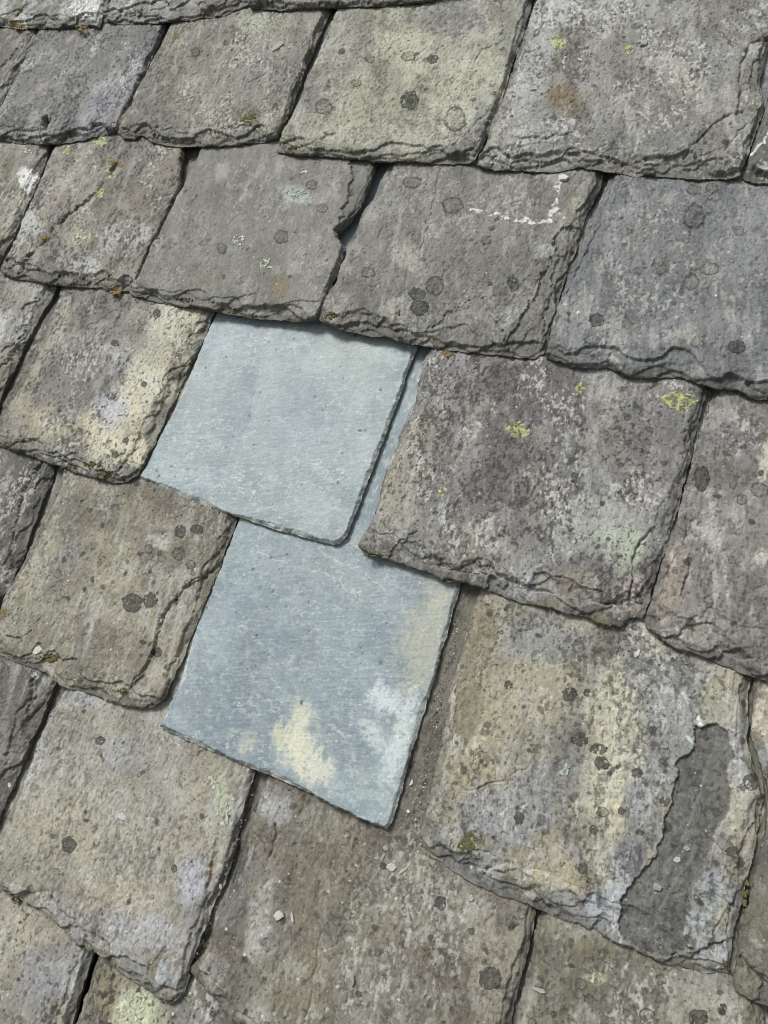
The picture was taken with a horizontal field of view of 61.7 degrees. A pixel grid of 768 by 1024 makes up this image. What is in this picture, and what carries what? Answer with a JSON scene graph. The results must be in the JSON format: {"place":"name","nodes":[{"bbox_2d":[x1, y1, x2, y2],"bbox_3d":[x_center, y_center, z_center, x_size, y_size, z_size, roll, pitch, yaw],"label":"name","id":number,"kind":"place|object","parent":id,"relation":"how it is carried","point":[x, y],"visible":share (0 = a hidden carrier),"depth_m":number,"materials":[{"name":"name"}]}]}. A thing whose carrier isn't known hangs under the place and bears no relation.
{"place":"outdoors","nodes":[
{"label":"outdoors","id":0,"kind":"place"},
{"bbox_2d":[75,2,533,1023],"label":"roof bed","id":1,"kind":"object","parent":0,"point":[87,986],"depth_m":0.66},
{"bbox_2d":[0,141,53,265],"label":"roof slate","id":2,"kind":"object","parent":1,"relation":"on","point":[22,168],"visible":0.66,"depth_m":1.03,"materials":[{"name":"grey stone"}]},
{"bbox_2d":[0,27,38,106],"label":"roof slate","id":3,"kind":"object","parent":2,"relation":"on","point":[15,46],"visible":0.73,"depth_m":1.14,"materials":[{"name":"grey stone"}]},
{"bbox_2d":[0,23,171,144],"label":"roof slate","id":4,"kind":"object","parent":2,"relation":"on","point":[69,86],"visible":0.94,"depth_m":1.06,"materials":[{"name":"grey stone"}]},
{"bbox_2d":[102,0,249,24],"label":"roof slate","id":5,"kind":"object","parent":4,"relation":"on","point":[121,12],"visible":1,"depth_m":1.06,"materials":[{"name":"grey stone"}]},
{"bbox_2d":[0,145,59,407],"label":"roof slate","id":6,"kind":"object","parent":1,"relation":"on","point":[25,306],"visible":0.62,"depth_m":0.94,"materials":[{"name":"grey stone"}]},
{"bbox_2d":[0,286,60,608],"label":"roof slate","id":7,"kind":"object","parent":1,"relation":"on","point":[26,482],"visible":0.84,"depth_m":0.83,"materials":[{"name":"grey stone"}]},
{"bbox_2d":[0,466,64,820],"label":"roof slate","id":8,"kind":"object","parent":1,"relation":"on","point":[27,693],"visible":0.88,"depth_m":0.73,"materials":[{"name":"grey stone"}]},
{"bbox_2d":[0,685,95,1023],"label":"roof slate","id":9,"kind":"object","parent":1,"relation":"on","point":[46,962],"visible":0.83,"depth_m":0.64,"materials":[{"name":"grey stone"}]},
{"bbox_2d":[0,726,43,819],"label":"grit","id":10,"kind":"object","parent":9,"relation":"on","point":[21,771],"visible":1,"depth_m":0.71,"materials":[{"name":"stone"}]},
{"bbox_2d":[0,0,110,31],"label":"roof slate","id":11,"kind":"object","parent":1,"relation":"attached to","point":[79,15],"visible":1,"depth_m":1.14,"materials":[{"name":"grey stone"}]},
{"bbox_2d":[0,147,216,482],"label":"roof slate","id":12,"kind":"object","parent":1,"relation":"attached to","point":[95,391],"visible":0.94,"depth_m":0.85,"materials":[{"name":"grey stone"}]},
{"bbox_2d":[1,25,187,295],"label":"roof slate","id":13,"kind":"object","parent":12,"relation":"on","point":[100,207],"visible":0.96,"depth_m":0.96,"materials":[{"name":"grey stone"}]},
{"bbox_2d":[0,312,238,708],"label":"roof slate","id":14,"kind":"object","parent":1,"relation":"on","point":[106,597],"visible":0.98,"depth_m":0.75,"materials":[{"name":"grey stone"}]},
{"bbox_2d":[33,646,41,654],"bbox_3d":[-0.403,0.162,0.749,0.011,0.007,0.010,20,44,25],"label":"stone chip","id":15,"kind":"object","parent":14,"relation":"on","point":[37,650],"visible":1,"depth_m":0.75,"materials":[{"name":"grey stone"}]},
{"bbox_2d":[82,486,204,524],"bbox_3d":[-0.289,-0.012,0.781,0.199,0.003,0.024,14,77,19],"label":"grit","id":16,"kind":"object","parent":14,"relation":"on","point":[141,502],"visible":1,"depth_m":0.78,"materials":[{"name":"stone"}]},
{"bbox_2d":[209,507,234,538],"bbox_3d":[-0.187,0.005,0.750,0.051,0.008,0.047,14,76,19],"label":"grit","id":17,"kind":"object","parent":14,"relation":"on","point":[227,518],"visible":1,"depth_m":0.75,"materials":[{"name":"stone"}]},
{"bbox_2d":[76,771,266,1023],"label":"roof slate","id":18,"kind":"object","parent":1,"relation":"on","point":[113,995],"visible":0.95,"depth_m":0.61,"materials":[{"name":"grey stone"}]},
{"bbox_2d":[0,518,257,1003],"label":"roof slate","id":19,"kind":"object","parent":18,"relation":"on","point":[133,895],"visible":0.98,"depth_m":0.66,"materials":[{"name":"grey stone"}]},
{"bbox_2d":[118,812,125,820],"bbox_3d":[-0.269,0.313,0.661,0.010,0.002,0.008,14,76,19],"label":"stone chip","id":20,"kind":"object","parent":19,"relation":"on","point":[121,816],"visible":1,"depth_m":0.66,"materials":[{"name":"grey stone"}]},
{"bbox_2d":[116,7,333,147],"bbox_3d":[-0.209,-0.793,1.025,0.307,0.039,0.548,14,77,19],"label":"roof slate","id":21,"kind":"object","parent":1,"relation":"attached to","point":[231,79],"visible":1,"depth_m":0.98,"materials":[{"name":"grey stone"}]},
{"bbox_2d":[273,41,283,51],"bbox_3d":[-0.159,-0.701,0.968,0.017,0.004,0.020,14,77,19],"label":"stone chip","id":22,"kind":"object","parent":21,"relation":"on","point":[278,45],"visible":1,"depth_m":0.97,"materials":[{"name":"grey stone"}]},
{"bbox_2d":[249,0,434,11],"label":"roof slate","id":23,"kind":"object","parent":21,"relation":"on","point":[283,5],"visible":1,"depth_m":0.97,"materials":[{"name":"grey stone"}]},
{"bbox_2d":[129,9,378,322],"bbox_3d":[-0.133,-0.514,0.913,0.299,0.040,0.555,14,76,19],"label":"roof slate","id":24,"kind":"object","parent":1,"relation":"attached to","point":[252,231],"visible":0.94,"depth_m":0.86,"materials":[{"name":"grey stone"}]},
{"bbox_2d":[129,214,165,289],"bbox_3d":[-0.324,-0.368,0.900,0.033,0.012,0.140,14,76,19],"label":"grit","id":25,"kind":"object","parent":24,"relation":"on","point":[152,245],"visible":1,"depth_m":0.90,"materials":[{"name":"stone"}]},
{"bbox_2d":[277,0,533,165],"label":"roof slate","id":26,"kind":"object","parent":24,"relation":"on","point":[422,83],"visible":1,"depth_m":0.88,"materials":[{"name":"grey stone"}]},
{"bbox_2d":[318,8,604,358],"bbox_3d":[0.135,-0.447,0.818,0.291,0.042,0.556,14,77,19],"label":"roof slate","id":27,"kind":"object","parent":1,"relation":"attached to","point":[472,258],"visible":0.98,"depth_m":0.77,"materials":[{"name":"grey stone"}]},
{"bbox_2d":[559,174,569,181],"bbox_3d":[0.216,-0.402,0.772,0.014,0.004,0.009,14,77,19],"label":"stone chip","id":28,"kind":"object","parent":27,"relation":"on","point":[564,177],"visible":1,"depth_m":0.77,"materials":[{"name":"beige stone"}]},
{"bbox_2d":[511,909,541,1023],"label":"roof slate","id":29,"kind":"object","parent":1,"relation":"on","point":[528,956],"visible":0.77,"depth_m":0.55,"materials":[{"name":"grey stone"}]},
{"bbox_2d":[190,583,536,1023],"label":"roof slate","id":30,"kind":"object","parent":29,"relation":"on","point":[422,939],"visible":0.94,"depth_m":0.58,"materials":[{"name":"grey stone"}]},
{"bbox_2d":[196,780,261,959],"bbox_3d":[-0.151,0.350,0.623,0.014,0.012,0.181,14,76,19],"label":"grit","id":31,"kind":"object","parent":30,"relation":"on","point":[226,873],"visible":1,"depth_m":0.62,"materials":[{"name":"stone"}]},
{"bbox_2d":[274,910,283,920],"bbox_3d":[-0.097,0.374,0.595,0.010,0.003,0.009,14,76,19],"label":"stone chip","id":32,"kind":"object","parent":30,"relation":"on","point":[279,915],"visible":1,"depth_m":0.59,"materials":[{"name":"grey stone"}]},
{"bbox_2d":[290,911,293,923],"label":"stone chip","id":33,"kind":"object","parent":30,"relation":"on","point":[292,917],"visible":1,"depth_m":0.59,"materials":[{"name":"grey stone"}]},
{"bbox_2d":[160,345,460,828],"bbox_3d":[-0.035,0.018,0.712,0.277,0.034,0.540,14,76,19],"label":"replacement slate","id":34,"kind":"object","parent":30,"relation":"on","point":[311,665],"visible":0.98,"depth_m":0.67,"materials":[{"name":"grey stone"}]},
{"bbox_2d":[140,163,418,544],"bbox_3d":[-0.088,-0.241,0.816,0.291,0.034,0.546,14,77,19],"label":"replacement slate","id":35,"kind":"object","parent":34,"relation":"on","point":[281,426],"visible":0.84,"depth_m":0.77,"materials":[{"name":"grey stone"}]},
{"bbox_2d":[350,975,354,986],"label":"stone chip","id":36,"kind":"object","parent":30,"relation":"on","point":[352,979],"visible":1,"depth_m":0.56,"materials":[{"name":"grey stone"}]},
{"bbox_2d":[386,863,396,870],"bbox_3d":[0.007,0.325,0.587,0.010,0.003,0.007,14,76,19],"label":"stone chip","id":37,"kind":"object","parent":30,"relation":"on","point":[391,867],"visible":1,"depth_m":0.59,"materials":[{"name":"grey stone"}]},
{"bbox_2d":[412,616,464,827],"bbox_3d":[0.054,0.197,0.624,0.027,0.012,0.206,14,77,19],"label":"grit","id":38,"kind":"object","parent":30,"relation":"on","point":[435,731],"visible":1,"depth_m":0.62,"materials":[{"name":"stone"}]},
{"bbox_2d":[420,388,763,973],"bbox_3d":[0.230,0.091,0.614,0.279,0.037,0.554,14,77,19],"label":"roof slate","id":39,"kind":"object","parent":30,"relation":"on","point":[585,776],"visible":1,"depth_m":0.57,"materials":[{"name":"grey stone"}]},
{"bbox_2d":[358,173,707,627],"bbox_3d":[0.196,-0.169,0.711,0.307,0.039,0.552,14,76,19],"label":"roof slate","id":40,"kind":"object","parent":39,"relation":"on","point":[529,481],"visible":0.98,"depth_m":0.66,"materials":[{"name":"grey stone"}]},
{"bbox_2d":[545,51,767,400],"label":"roof slate","id":41,"kind":"object","parent":40,"relation":"on","point":[667,277],"visible":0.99,"depth_m":0.69,"materials":[{"name":"grey stone"}]},
{"bbox_2d":[742,98,767,185],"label":"roof slate","id":42,"kind":"object","parent":41,"relation":"on","point":[756,171],"visible":1,"depth_m":0.71,"materials":[{"name":"grey stone"}]},
{"bbox_2d":[634,650,639,657],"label":"stone chip","id":43,"kind":"object","parent":39,"relation":"on","point":[636,653],"visible":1,"depth_m":0.59,"materials":[{"name":"grey stone"}]},
{"bbox_2d":[608,636,686,674],"bbox_3d":[0.240,0.128,0.592,0.074,0.004,0.032,14,77,19],"label":"grit","id":44,"kind":"object","parent":39,"relation":"on","point":[634,650],"visible":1,"depth_m":0.59,"materials":[{"name":"stone"}]},
{"bbox_2d":[653,883,661,890],"bbox_3d":[0.225,0.309,0.528,0.007,0.003,0.006,14,77,19],"label":"stone chip","id":45,"kind":"object","parent":39,"relation":"on","point":[657,887],"visible":1,"depth_m":0.53,"materials":[{"name":"grey stone"}]},
{"bbox_2d":[673,856,680,862],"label":"stone chip","id":46,"kind":"object","parent":39,"relation":"on","point":[676,859],"visible":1,"depth_m":0.53,"materials":[{"name":"grey stone"}]},
{"bbox_2d":[475,0,767,180],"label":"roof slate","id":47,"kind":"object","parent":1,"relation":"attached to","point":[679,96],"visible":1,"depth_m":0.78,"materials":[{"name":"grey stone"}]},
{"bbox_2d":[640,40,647,46],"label":"stone chip","id":48,"kind":"object","parent":47,"relation":"on","point":[644,43],"visible":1,"depth_m":0.80,"materials":[{"name":"grey stone"}]},
{"bbox_2d":[513,676,766,1023],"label":"roof slate","id":49,"kind":"object","parent":1,"relation":"on","point":[578,974],"visible":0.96,"depth_m":0.52,"materials":[{"name":"grey stone"}]},
{"bbox_2d":[532,987,545,992],"bbox_3d":[0.127,0.393,0.529,0.011,0.002,0.004,14,75,19],"label":"stone chip","id":50,"kind":"object","parent":49,"relation":"on","point":[538,990],"visible":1,"depth_m":0.53,"materials":[{"name":"grey stone"}]},
{"bbox_2d":[732,677,767,1005],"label":"roof slate","id":51,"kind":"object","parent":49,"relation":"on","point":[750,978],"visible":1,"depth_m":0.51,"materials":[{"name":"grey stone"}]},
{"bbox_2d":[644,390,767,680],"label":"roof slate","id":52,"kind":"object","parent":51,"relation":"on","point":[709,600],"visible":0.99,"depth_m":0.60,"materials":[{"name":"grey stone"}]},
{"bbox_2d":[761,1004,767,1023],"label":"roof slate","id":53,"kind":"object","parent":1,"relation":"on","point":[765,1009],"visible":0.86,"depth_m":0.50,"materials":[{"name":"grey stone"}]}
]}

